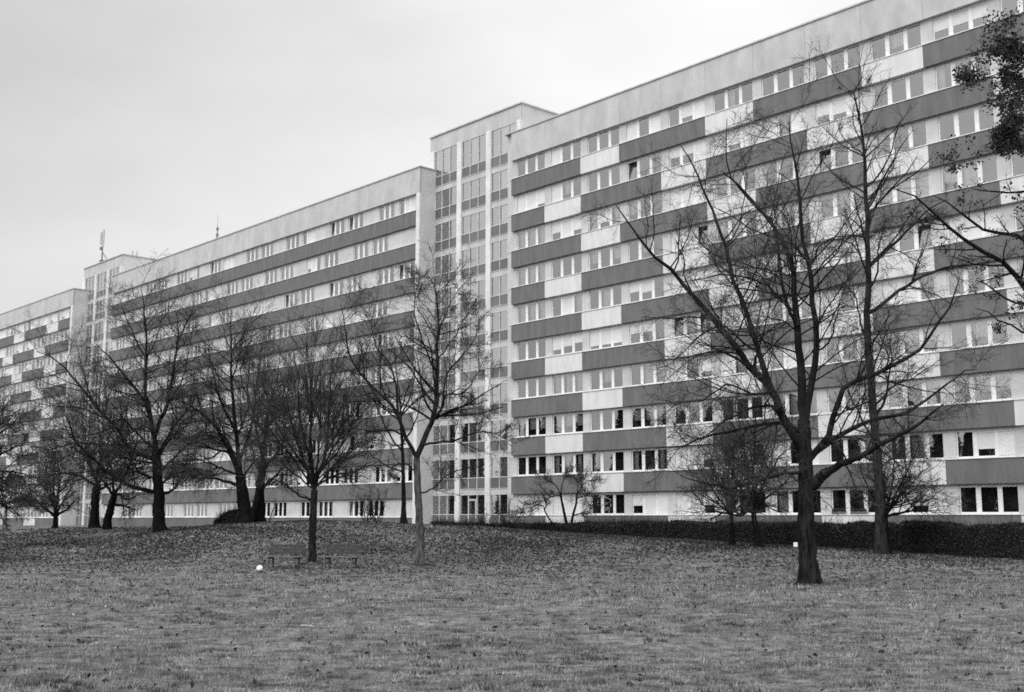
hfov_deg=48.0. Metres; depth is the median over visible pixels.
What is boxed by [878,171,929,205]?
window
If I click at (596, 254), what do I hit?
window
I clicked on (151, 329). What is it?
window
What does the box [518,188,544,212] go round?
window
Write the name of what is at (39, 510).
window
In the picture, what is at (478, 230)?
window
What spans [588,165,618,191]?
window
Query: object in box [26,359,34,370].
window
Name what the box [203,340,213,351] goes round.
window
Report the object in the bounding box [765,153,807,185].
window
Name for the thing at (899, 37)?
window
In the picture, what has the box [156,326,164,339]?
window
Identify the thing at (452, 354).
window
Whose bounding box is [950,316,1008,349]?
window
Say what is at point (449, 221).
window
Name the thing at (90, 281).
window
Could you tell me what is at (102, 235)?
antenna mast
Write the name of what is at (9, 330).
window
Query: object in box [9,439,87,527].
bare tree
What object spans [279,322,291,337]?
window
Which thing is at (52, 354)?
window
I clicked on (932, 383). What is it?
window
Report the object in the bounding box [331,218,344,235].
window
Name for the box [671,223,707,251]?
window
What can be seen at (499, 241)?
window
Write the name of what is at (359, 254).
window
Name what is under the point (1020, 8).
more windows
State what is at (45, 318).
window
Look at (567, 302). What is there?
window
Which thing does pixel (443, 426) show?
window
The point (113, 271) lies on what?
window
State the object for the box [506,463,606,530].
bare tree
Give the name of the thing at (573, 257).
window
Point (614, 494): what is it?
window
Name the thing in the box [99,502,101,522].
window
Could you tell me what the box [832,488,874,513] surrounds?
window
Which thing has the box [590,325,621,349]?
window
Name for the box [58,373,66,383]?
window
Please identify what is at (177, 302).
window
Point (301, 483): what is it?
more windows
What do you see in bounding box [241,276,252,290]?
window
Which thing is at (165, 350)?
window
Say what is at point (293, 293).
window
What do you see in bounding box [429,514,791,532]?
hedge
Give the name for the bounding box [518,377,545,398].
window
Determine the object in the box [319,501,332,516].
window
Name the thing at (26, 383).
window
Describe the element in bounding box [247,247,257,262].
window
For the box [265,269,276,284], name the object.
window
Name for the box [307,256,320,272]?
window
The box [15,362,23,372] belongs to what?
window
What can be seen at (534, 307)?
window
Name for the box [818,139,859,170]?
window
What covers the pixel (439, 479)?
window
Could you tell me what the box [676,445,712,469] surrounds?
window
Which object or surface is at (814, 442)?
window
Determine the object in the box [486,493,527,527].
bare shrub
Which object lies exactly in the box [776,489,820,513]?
window
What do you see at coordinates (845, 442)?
window
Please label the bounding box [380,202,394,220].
window
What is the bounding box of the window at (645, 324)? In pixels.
[630,319,664,343]
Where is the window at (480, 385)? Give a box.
[461,385,484,416]
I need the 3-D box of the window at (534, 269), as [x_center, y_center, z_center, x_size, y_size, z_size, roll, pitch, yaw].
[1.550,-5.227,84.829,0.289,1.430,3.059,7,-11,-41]
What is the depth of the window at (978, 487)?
57.52 m
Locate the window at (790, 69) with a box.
[762,63,802,96]
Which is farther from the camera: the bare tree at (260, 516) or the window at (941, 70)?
the bare tree at (260, 516)
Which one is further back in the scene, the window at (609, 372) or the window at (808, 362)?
the window at (609, 372)
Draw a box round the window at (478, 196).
[462,175,485,205]
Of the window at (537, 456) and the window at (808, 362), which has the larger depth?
the window at (537, 456)
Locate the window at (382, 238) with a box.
[373,236,387,253]
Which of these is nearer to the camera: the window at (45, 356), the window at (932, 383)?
the window at (932, 383)
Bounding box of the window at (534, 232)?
[518,225,544,248]
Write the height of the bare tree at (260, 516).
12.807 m
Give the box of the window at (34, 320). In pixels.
[28,318,36,329]
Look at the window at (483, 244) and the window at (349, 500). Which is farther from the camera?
the window at (349, 500)
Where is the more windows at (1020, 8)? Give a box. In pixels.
[1000,0,1023,340]
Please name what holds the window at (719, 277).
in the apartment block at (580, 298)
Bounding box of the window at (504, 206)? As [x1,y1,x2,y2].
[491,203,507,234]
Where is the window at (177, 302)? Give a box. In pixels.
[172,297,181,310]
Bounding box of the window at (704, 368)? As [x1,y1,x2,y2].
[674,355,711,380]
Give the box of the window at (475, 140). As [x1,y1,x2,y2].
[462,133,485,174]
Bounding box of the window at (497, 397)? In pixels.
[491,382,507,413]
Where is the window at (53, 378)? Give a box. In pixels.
[47,376,55,385]
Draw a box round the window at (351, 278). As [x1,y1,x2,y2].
[347,274,361,292]
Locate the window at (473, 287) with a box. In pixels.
[461,279,484,310]
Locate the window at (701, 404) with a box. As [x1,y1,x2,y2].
[675,400,712,424]
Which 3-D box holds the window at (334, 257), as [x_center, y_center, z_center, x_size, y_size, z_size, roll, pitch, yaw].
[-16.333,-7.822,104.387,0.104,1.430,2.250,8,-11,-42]
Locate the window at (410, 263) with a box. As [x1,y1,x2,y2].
[399,260,414,279]
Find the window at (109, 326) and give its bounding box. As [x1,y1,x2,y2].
[107,319,110,331]
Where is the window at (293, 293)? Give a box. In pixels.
[285,291,297,307]
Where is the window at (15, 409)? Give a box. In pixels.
[13,403,20,412]
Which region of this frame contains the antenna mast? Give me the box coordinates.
[99,229,106,261]
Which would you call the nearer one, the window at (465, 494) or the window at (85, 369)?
the window at (465, 494)
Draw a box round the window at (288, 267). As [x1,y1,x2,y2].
[281,264,292,279]
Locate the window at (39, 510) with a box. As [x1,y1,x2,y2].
[39,510,47,517]
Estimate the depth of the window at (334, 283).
103.55 m
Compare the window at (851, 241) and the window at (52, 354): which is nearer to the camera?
the window at (851, 241)
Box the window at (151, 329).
[144,329,152,342]
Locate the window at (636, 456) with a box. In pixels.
[632,448,666,470]
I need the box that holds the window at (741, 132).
[714,124,753,154]
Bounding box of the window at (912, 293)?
[882,274,934,305]
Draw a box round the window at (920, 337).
[885,325,937,356]
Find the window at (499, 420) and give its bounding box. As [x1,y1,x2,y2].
[491,419,506,450]
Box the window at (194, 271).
[190,266,199,279]
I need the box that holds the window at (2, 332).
[0,328,5,338]
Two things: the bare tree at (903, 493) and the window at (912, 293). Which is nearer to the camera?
the bare tree at (903, 493)
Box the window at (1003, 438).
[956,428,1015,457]
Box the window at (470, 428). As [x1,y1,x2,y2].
[460,422,483,451]
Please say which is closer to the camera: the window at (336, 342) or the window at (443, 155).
the window at (443, 155)
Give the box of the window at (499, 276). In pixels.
[491,273,507,304]
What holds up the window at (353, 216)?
in the apartment block at (312, 255)
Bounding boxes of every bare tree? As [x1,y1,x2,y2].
[0,247,239,531]
[0,370,62,533]
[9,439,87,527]
[22,363,169,527]
[61,406,195,529]
[139,270,325,523]
[214,314,340,521]
[228,294,410,562]
[310,235,531,564]
[364,340,432,523]
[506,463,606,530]
[572,36,1022,584]
[673,408,779,544]
[688,375,819,546]
[807,35,1023,554]
[839,403,971,552]
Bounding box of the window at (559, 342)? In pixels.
[553,332,581,355]
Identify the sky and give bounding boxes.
[0,0,863,313]
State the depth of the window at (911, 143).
63.43 m
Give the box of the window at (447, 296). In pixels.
[435,286,455,316]
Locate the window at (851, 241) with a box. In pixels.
[822,237,864,265]
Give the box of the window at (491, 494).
[491,494,506,521]
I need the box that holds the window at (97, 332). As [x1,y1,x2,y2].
[94,321,103,340]
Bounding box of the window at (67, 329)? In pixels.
[61,329,69,340]
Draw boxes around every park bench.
[263,544,305,568]
[320,544,362,568]
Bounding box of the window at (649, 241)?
[629,234,662,260]
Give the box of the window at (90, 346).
[84,346,90,364]
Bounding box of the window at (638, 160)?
[627,152,660,180]
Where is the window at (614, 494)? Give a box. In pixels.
[592,493,623,514]
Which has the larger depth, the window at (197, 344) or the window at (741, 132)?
the window at (197, 344)
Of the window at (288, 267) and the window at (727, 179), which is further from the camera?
the window at (288, 267)
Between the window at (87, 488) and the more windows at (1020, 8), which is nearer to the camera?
the more windows at (1020, 8)
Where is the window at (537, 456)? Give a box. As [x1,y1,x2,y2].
[518,455,545,475]
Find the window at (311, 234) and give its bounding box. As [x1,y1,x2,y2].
[303,228,315,244]
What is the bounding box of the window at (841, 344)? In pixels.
[826,335,873,363]
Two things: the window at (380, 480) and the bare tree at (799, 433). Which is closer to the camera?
the bare tree at (799, 433)
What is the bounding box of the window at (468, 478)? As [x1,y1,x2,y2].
[460,457,484,488]
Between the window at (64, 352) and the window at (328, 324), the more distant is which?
the window at (64, 352)
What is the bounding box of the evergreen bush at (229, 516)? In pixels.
[213,505,238,523]
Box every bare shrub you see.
[251,496,285,521]
[349,481,393,521]
[350,493,382,521]
[469,502,498,525]
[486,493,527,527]
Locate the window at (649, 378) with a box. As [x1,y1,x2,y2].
[631,361,664,385]
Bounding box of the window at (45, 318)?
[39,315,47,326]
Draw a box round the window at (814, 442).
[774,439,818,465]
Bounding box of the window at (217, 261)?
[210,259,220,273]
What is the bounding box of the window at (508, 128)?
[491,121,515,158]
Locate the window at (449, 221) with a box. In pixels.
[435,219,455,249]
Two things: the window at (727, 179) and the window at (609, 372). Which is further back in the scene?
the window at (609, 372)
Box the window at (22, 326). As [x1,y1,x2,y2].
[18,322,25,332]
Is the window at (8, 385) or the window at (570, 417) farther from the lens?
the window at (8, 385)
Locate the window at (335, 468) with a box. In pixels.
[325,468,338,484]
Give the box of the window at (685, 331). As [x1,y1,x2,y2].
[673,312,701,337]
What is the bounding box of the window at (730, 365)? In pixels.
[720,348,760,375]
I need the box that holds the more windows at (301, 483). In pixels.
[105,286,315,516]
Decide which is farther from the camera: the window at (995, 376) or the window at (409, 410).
the window at (409, 410)
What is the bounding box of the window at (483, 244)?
[462,244,484,276]
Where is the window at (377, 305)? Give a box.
[372,300,386,317]
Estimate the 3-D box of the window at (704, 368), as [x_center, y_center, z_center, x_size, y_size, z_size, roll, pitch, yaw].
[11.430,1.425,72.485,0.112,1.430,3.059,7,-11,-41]
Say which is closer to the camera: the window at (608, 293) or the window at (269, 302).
the window at (608, 293)
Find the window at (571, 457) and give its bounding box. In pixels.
[553,453,583,474]
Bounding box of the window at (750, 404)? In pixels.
[722,395,762,420]
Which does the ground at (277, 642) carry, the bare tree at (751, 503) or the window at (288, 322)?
the bare tree at (751, 503)
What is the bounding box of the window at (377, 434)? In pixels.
[369,432,384,449]
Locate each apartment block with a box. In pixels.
[0,288,87,525]
[100,165,455,526]
[504,0,1023,525]
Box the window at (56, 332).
[49,332,58,343]
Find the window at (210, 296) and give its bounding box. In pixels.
[205,287,215,301]
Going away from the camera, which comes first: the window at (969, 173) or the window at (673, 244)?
the window at (969, 173)
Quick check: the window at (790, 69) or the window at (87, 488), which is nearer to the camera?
the window at (790, 69)
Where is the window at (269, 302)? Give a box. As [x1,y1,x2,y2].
[260,298,271,313]
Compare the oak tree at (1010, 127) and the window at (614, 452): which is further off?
the window at (614, 452)
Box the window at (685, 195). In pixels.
[670,181,706,209]
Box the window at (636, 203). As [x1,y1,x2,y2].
[628,193,661,220]
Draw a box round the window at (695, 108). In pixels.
[669,97,704,126]
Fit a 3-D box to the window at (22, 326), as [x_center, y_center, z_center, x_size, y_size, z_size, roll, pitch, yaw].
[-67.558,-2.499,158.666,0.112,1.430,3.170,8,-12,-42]
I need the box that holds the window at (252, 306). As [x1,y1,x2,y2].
[245,302,255,316]
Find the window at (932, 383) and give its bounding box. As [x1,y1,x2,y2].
[888,378,940,408]
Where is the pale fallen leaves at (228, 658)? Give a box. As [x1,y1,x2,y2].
[8,547,1005,670]
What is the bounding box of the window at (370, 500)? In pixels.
[368,500,383,516]
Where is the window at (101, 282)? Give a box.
[97,271,106,295]
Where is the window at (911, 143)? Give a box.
[876,121,926,156]
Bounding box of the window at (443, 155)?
[435,144,456,184]
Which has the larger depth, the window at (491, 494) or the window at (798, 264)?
the window at (491, 494)
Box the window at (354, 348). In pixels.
[346,338,357,354]
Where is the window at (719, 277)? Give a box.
[718,257,756,284]
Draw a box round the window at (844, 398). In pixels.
[827,385,875,412]
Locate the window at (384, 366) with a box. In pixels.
[371,366,385,382]
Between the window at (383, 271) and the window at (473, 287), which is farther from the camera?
the window at (383, 271)
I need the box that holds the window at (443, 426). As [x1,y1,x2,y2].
[433,424,454,454]
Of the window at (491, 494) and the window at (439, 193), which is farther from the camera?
the window at (439, 193)
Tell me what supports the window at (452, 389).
in the stair tower at (469, 161)
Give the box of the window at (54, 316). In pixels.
[50,311,59,322]
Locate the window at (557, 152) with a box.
[552,139,580,164]
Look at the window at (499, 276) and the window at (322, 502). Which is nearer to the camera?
the window at (499, 276)
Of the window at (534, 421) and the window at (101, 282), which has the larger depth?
the window at (101, 282)
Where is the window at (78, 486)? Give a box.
[77,481,82,497]
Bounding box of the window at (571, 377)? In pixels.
[553,372,582,394]
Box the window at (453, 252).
[435,252,455,283]
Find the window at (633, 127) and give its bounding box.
[627,112,659,140]
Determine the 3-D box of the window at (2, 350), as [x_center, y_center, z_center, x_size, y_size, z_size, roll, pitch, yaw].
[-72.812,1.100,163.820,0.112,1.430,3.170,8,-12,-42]
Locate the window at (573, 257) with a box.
[552,254,581,278]
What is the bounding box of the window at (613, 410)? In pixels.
[591,408,622,431]
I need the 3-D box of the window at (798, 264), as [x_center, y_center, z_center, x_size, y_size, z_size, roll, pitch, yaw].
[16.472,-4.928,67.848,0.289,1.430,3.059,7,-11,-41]
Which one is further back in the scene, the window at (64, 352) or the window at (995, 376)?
the window at (64, 352)
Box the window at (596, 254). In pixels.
[589,244,620,269]
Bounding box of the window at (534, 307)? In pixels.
[518,300,544,322]
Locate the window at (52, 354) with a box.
[48,354,55,364]
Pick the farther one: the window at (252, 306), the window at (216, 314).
the window at (216, 314)
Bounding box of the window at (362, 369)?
[351,369,365,385]
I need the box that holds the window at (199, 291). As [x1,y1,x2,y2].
[192,291,201,304]
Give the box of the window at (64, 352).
[60,351,67,361]
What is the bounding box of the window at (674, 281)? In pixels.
[672,267,708,294]
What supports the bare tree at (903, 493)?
on the ground at (277, 642)
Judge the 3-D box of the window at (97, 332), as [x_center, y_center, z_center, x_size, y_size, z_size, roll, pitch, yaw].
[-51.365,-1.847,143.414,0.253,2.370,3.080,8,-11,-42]
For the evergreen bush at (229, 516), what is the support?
on the ground at (277, 642)
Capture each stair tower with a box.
[75,253,155,524]
[429,101,557,522]
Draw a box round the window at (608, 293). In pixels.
[590,285,620,309]
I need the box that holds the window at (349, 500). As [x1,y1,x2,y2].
[349,500,362,516]
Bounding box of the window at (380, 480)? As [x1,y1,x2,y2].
[375,465,390,482]
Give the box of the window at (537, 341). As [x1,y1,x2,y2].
[518,338,545,360]
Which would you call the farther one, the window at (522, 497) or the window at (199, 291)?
the window at (199, 291)
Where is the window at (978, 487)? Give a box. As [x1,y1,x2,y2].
[959,484,1019,513]
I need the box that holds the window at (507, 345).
[491,345,507,376]
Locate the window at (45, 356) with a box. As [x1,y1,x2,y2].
[37,356,45,367]
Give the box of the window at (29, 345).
[27,339,35,349]
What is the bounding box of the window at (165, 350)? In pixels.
[159,350,166,362]
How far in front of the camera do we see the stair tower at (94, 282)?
142.89 m
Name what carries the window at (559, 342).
in the apartment block at (580, 298)
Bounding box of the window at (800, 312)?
[770,294,811,322]
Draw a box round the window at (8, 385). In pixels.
[4,385,11,395]
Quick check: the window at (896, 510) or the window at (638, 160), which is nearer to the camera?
the window at (896, 510)
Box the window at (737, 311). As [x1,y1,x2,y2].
[719,302,759,329]
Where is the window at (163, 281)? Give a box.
[158,277,166,289]
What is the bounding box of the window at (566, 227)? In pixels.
[552,215,580,239]
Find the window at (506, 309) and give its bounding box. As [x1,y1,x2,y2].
[491,309,507,340]
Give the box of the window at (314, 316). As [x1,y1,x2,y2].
[306,316,318,331]
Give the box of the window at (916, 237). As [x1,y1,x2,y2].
[880,223,931,254]
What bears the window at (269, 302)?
in the apartment block at (312, 255)
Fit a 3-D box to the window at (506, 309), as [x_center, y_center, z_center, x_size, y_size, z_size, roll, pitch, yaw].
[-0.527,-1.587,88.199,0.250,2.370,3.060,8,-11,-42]
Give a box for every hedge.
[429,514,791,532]
[581,513,943,550]
[897,514,1023,559]
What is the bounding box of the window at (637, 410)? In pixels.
[631,404,665,427]
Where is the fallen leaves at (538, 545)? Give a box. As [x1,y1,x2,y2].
[0,519,1023,691]
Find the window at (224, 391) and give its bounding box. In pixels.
[223,391,231,403]
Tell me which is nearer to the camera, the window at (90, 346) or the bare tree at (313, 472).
the bare tree at (313, 472)
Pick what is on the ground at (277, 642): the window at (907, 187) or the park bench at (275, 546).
the park bench at (275, 546)
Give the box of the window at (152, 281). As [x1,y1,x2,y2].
[147,281,155,293]
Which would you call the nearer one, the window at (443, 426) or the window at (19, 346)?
the window at (443, 426)
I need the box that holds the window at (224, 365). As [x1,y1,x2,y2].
[220,363,229,376]
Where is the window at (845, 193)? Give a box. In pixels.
[820,186,862,217]
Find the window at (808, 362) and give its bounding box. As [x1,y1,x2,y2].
[771,341,813,369]
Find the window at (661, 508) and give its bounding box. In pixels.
[632,492,667,514]
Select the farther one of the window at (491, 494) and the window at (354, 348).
the window at (354, 348)
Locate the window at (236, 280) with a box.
[227,280,237,294]
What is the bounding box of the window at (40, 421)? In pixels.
[33,420,41,430]
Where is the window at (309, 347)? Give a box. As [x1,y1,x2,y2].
[300,347,312,362]
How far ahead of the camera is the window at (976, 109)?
60.58 m
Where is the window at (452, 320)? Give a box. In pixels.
[436,320,454,350]
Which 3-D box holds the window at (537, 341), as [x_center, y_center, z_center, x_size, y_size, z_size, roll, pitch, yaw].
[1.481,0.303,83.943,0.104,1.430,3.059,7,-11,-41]
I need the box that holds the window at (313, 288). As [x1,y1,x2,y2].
[301,287,314,303]
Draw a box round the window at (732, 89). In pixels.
[713,80,752,111]
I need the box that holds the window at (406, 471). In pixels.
[396,464,411,481]
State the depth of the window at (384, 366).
97.45 m
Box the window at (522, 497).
[518,495,545,514]
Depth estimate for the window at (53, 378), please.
148.92 m
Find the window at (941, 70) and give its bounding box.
[935,52,990,89]
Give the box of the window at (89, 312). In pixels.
[87,303,92,317]
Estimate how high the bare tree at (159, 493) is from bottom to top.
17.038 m
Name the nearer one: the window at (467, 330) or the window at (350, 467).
the window at (467, 330)
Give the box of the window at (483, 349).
[461,349,484,380]
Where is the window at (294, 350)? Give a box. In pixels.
[283,350,295,366]
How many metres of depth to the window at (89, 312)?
146.36 m
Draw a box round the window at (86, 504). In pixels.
[85,503,90,515]
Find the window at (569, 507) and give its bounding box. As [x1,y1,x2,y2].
[553,494,583,514]
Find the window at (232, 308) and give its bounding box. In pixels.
[222,308,232,321]
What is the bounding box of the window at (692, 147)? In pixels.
[669,138,705,167]
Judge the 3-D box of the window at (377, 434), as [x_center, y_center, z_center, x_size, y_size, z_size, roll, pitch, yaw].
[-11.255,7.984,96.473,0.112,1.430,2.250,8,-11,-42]
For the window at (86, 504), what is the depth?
140.75 m
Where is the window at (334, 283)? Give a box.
[329,279,342,296]
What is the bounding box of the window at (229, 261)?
[224,254,234,269]
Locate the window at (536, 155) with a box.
[518,151,544,175]
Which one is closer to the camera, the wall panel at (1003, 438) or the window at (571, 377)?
the wall panel at (1003, 438)
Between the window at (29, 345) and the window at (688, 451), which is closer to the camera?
the window at (688, 451)
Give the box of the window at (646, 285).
[629,276,662,301]
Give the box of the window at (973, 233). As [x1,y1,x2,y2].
[944,208,1000,243]
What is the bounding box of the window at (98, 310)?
[96,298,105,318]
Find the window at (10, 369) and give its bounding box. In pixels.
[5,365,12,375]
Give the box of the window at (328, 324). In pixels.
[323,311,336,328]
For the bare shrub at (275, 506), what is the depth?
68.42 m
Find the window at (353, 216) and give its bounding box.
[349,212,362,230]
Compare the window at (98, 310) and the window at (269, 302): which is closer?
the window at (269, 302)
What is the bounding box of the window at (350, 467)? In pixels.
[343,467,357,483]
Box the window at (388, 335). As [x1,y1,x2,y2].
[377,331,392,348]
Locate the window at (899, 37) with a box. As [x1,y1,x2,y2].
[871,23,920,60]
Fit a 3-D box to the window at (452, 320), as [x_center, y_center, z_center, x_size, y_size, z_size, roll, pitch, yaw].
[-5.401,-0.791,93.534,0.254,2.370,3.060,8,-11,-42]
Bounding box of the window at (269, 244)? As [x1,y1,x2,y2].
[262,242,272,257]
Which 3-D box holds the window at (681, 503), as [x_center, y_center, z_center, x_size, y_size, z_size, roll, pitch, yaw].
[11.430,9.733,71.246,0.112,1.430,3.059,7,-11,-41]
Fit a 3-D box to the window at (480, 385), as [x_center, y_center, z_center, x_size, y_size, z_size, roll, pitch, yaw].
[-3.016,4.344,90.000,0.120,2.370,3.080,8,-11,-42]
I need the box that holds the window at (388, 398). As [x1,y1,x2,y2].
[376,398,390,415]
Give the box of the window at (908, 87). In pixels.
[873,71,923,108]
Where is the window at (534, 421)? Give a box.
[518,416,545,436]
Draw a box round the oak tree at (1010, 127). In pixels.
[878,0,1023,334]
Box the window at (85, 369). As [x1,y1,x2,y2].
[83,369,89,386]
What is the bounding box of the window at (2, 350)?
[0,348,4,357]
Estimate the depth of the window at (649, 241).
76.77 m
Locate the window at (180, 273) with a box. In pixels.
[177,270,186,284]
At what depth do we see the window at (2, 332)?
163.99 m
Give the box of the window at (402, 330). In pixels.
[398,328,412,344]
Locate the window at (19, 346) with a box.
[17,342,24,352]
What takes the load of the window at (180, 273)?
in the apartment block at (312, 255)
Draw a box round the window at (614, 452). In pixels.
[591,450,623,472]
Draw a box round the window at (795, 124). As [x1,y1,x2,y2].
[763,108,805,140]
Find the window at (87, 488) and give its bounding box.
[86,481,94,492]
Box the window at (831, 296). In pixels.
[823,284,871,314]
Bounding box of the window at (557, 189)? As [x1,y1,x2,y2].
[552,177,580,202]
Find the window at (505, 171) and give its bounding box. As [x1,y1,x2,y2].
[491,168,507,199]
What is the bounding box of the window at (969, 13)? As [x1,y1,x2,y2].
[932,0,987,39]
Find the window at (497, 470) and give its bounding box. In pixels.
[491,456,507,487]
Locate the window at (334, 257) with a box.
[325,250,337,267]
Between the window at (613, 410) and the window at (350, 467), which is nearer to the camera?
the window at (613, 410)
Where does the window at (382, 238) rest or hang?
in the apartment block at (312, 255)
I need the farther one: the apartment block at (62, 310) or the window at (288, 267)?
the apartment block at (62, 310)
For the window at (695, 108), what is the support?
in the apartment block at (580, 298)
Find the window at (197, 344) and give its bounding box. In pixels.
[190,343,199,356]
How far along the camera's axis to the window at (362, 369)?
99.56 m
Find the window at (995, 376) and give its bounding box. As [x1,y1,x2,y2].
[953,371,1011,403]
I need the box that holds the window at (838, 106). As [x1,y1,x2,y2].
[816,91,862,123]
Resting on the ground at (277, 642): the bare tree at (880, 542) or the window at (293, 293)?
the bare tree at (880, 542)
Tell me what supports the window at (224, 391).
in the apartment block at (312, 255)
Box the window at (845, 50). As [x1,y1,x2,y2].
[814,44,859,78]
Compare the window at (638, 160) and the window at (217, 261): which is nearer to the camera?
the window at (638, 160)
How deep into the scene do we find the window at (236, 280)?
117.43 m
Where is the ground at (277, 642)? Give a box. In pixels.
[0,521,1023,691]
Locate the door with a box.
[468,499,475,521]
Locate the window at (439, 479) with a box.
[433,459,454,488]
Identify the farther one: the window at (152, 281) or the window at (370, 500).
the window at (152, 281)
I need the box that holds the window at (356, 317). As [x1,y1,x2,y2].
[353,305,366,321]
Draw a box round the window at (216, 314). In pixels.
[208,312,218,326]
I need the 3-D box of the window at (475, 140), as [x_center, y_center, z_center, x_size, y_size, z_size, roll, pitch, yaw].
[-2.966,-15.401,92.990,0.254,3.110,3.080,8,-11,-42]
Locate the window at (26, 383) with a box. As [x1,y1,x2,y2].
[24,380,32,391]
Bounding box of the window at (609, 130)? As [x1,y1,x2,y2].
[588,126,618,153]
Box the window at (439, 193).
[435,185,456,217]
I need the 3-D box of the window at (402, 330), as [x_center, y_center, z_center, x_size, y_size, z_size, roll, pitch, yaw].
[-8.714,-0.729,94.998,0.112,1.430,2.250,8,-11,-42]
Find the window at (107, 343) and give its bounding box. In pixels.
[106,341,109,359]
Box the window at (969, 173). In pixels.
[941,155,997,191]
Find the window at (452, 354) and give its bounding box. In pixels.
[434,354,453,384]
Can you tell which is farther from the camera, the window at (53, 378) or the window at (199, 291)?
the window at (53, 378)
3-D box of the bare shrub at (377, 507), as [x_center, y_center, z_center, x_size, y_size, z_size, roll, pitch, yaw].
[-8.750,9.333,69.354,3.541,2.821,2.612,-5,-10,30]
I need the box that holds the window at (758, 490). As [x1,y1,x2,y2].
[724,490,763,514]
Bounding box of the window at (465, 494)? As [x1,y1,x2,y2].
[460,494,484,520]
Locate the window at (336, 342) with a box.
[328,342,341,357]
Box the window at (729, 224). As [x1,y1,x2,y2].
[717,212,756,241]
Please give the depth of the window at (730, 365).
70.11 m
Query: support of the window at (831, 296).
in the apartment block at (580, 298)
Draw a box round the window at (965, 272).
[947,262,1004,295]
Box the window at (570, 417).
[553,412,582,434]
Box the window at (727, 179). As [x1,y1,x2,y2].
[716,167,754,197]
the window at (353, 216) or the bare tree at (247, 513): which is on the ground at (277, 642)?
the bare tree at (247, 513)
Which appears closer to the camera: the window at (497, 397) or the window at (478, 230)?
the window at (497, 397)
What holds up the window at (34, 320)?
in the apartment block at (62, 310)
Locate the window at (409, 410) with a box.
[400,396,412,411]
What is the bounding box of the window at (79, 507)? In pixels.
[75,503,81,524]
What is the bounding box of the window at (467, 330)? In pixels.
[461,314,484,344]
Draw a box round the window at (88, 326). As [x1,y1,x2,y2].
[85,324,91,343]
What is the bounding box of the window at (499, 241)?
[491,238,507,269]
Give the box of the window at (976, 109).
[938,103,994,140]
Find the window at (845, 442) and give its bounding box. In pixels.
[830,436,869,463]
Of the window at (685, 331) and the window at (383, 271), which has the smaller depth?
the window at (685, 331)
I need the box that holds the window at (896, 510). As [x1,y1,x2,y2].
[893,486,946,513]
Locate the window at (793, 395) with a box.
[773,390,816,416]
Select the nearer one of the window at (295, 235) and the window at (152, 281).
the window at (295, 235)
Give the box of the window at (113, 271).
[109,266,119,290]
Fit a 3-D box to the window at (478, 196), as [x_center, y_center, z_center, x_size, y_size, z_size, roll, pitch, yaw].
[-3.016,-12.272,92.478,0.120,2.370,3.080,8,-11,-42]
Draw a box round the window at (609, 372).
[590,367,622,390]
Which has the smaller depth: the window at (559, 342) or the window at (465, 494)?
the window at (559, 342)
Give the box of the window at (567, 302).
[552,293,581,316]
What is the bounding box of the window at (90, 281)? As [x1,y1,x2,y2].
[85,275,94,299]
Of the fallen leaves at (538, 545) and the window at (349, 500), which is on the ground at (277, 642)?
the fallen leaves at (538, 545)
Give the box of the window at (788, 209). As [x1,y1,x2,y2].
[766,201,809,229]
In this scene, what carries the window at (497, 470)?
in the stair tower at (469, 161)
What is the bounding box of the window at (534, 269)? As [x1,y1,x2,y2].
[518,262,544,285]
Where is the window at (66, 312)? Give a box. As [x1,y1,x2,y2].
[62,307,70,318]
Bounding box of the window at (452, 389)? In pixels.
[439,389,454,418]
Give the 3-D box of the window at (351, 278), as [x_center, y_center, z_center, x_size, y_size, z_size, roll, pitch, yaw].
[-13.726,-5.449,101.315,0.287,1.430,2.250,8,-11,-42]
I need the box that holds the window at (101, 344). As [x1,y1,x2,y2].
[93,343,102,361]
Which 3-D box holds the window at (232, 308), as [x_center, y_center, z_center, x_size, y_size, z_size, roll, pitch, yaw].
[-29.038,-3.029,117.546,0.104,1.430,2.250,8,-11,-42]
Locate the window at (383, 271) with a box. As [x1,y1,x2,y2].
[378,266,393,284]
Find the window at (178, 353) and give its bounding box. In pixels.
[170,348,179,360]
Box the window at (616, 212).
[589,204,619,230]
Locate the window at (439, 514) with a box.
[432,495,453,520]
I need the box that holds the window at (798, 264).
[768,246,811,276]
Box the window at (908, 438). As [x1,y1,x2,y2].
[890,432,943,460]
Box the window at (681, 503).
[677,491,714,514]
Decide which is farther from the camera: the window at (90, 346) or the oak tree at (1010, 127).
the window at (90, 346)
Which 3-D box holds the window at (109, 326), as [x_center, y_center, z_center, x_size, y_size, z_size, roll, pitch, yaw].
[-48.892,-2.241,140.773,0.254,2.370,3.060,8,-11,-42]
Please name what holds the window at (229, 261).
in the apartment block at (312, 255)
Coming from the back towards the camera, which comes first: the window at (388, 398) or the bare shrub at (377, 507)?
the window at (388, 398)
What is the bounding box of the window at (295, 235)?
[287,233,298,249]
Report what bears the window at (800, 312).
in the apartment block at (580, 298)
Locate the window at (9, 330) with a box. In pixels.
[8,325,15,335]
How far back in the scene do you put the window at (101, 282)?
144.44 m
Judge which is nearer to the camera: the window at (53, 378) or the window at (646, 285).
the window at (646, 285)
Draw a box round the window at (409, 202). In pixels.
[400,195,415,213]
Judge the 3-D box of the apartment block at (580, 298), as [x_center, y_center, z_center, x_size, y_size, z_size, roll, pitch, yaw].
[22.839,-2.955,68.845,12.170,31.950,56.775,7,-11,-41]
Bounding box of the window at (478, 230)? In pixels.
[462,209,485,242]
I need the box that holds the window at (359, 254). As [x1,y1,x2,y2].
[354,242,367,259]

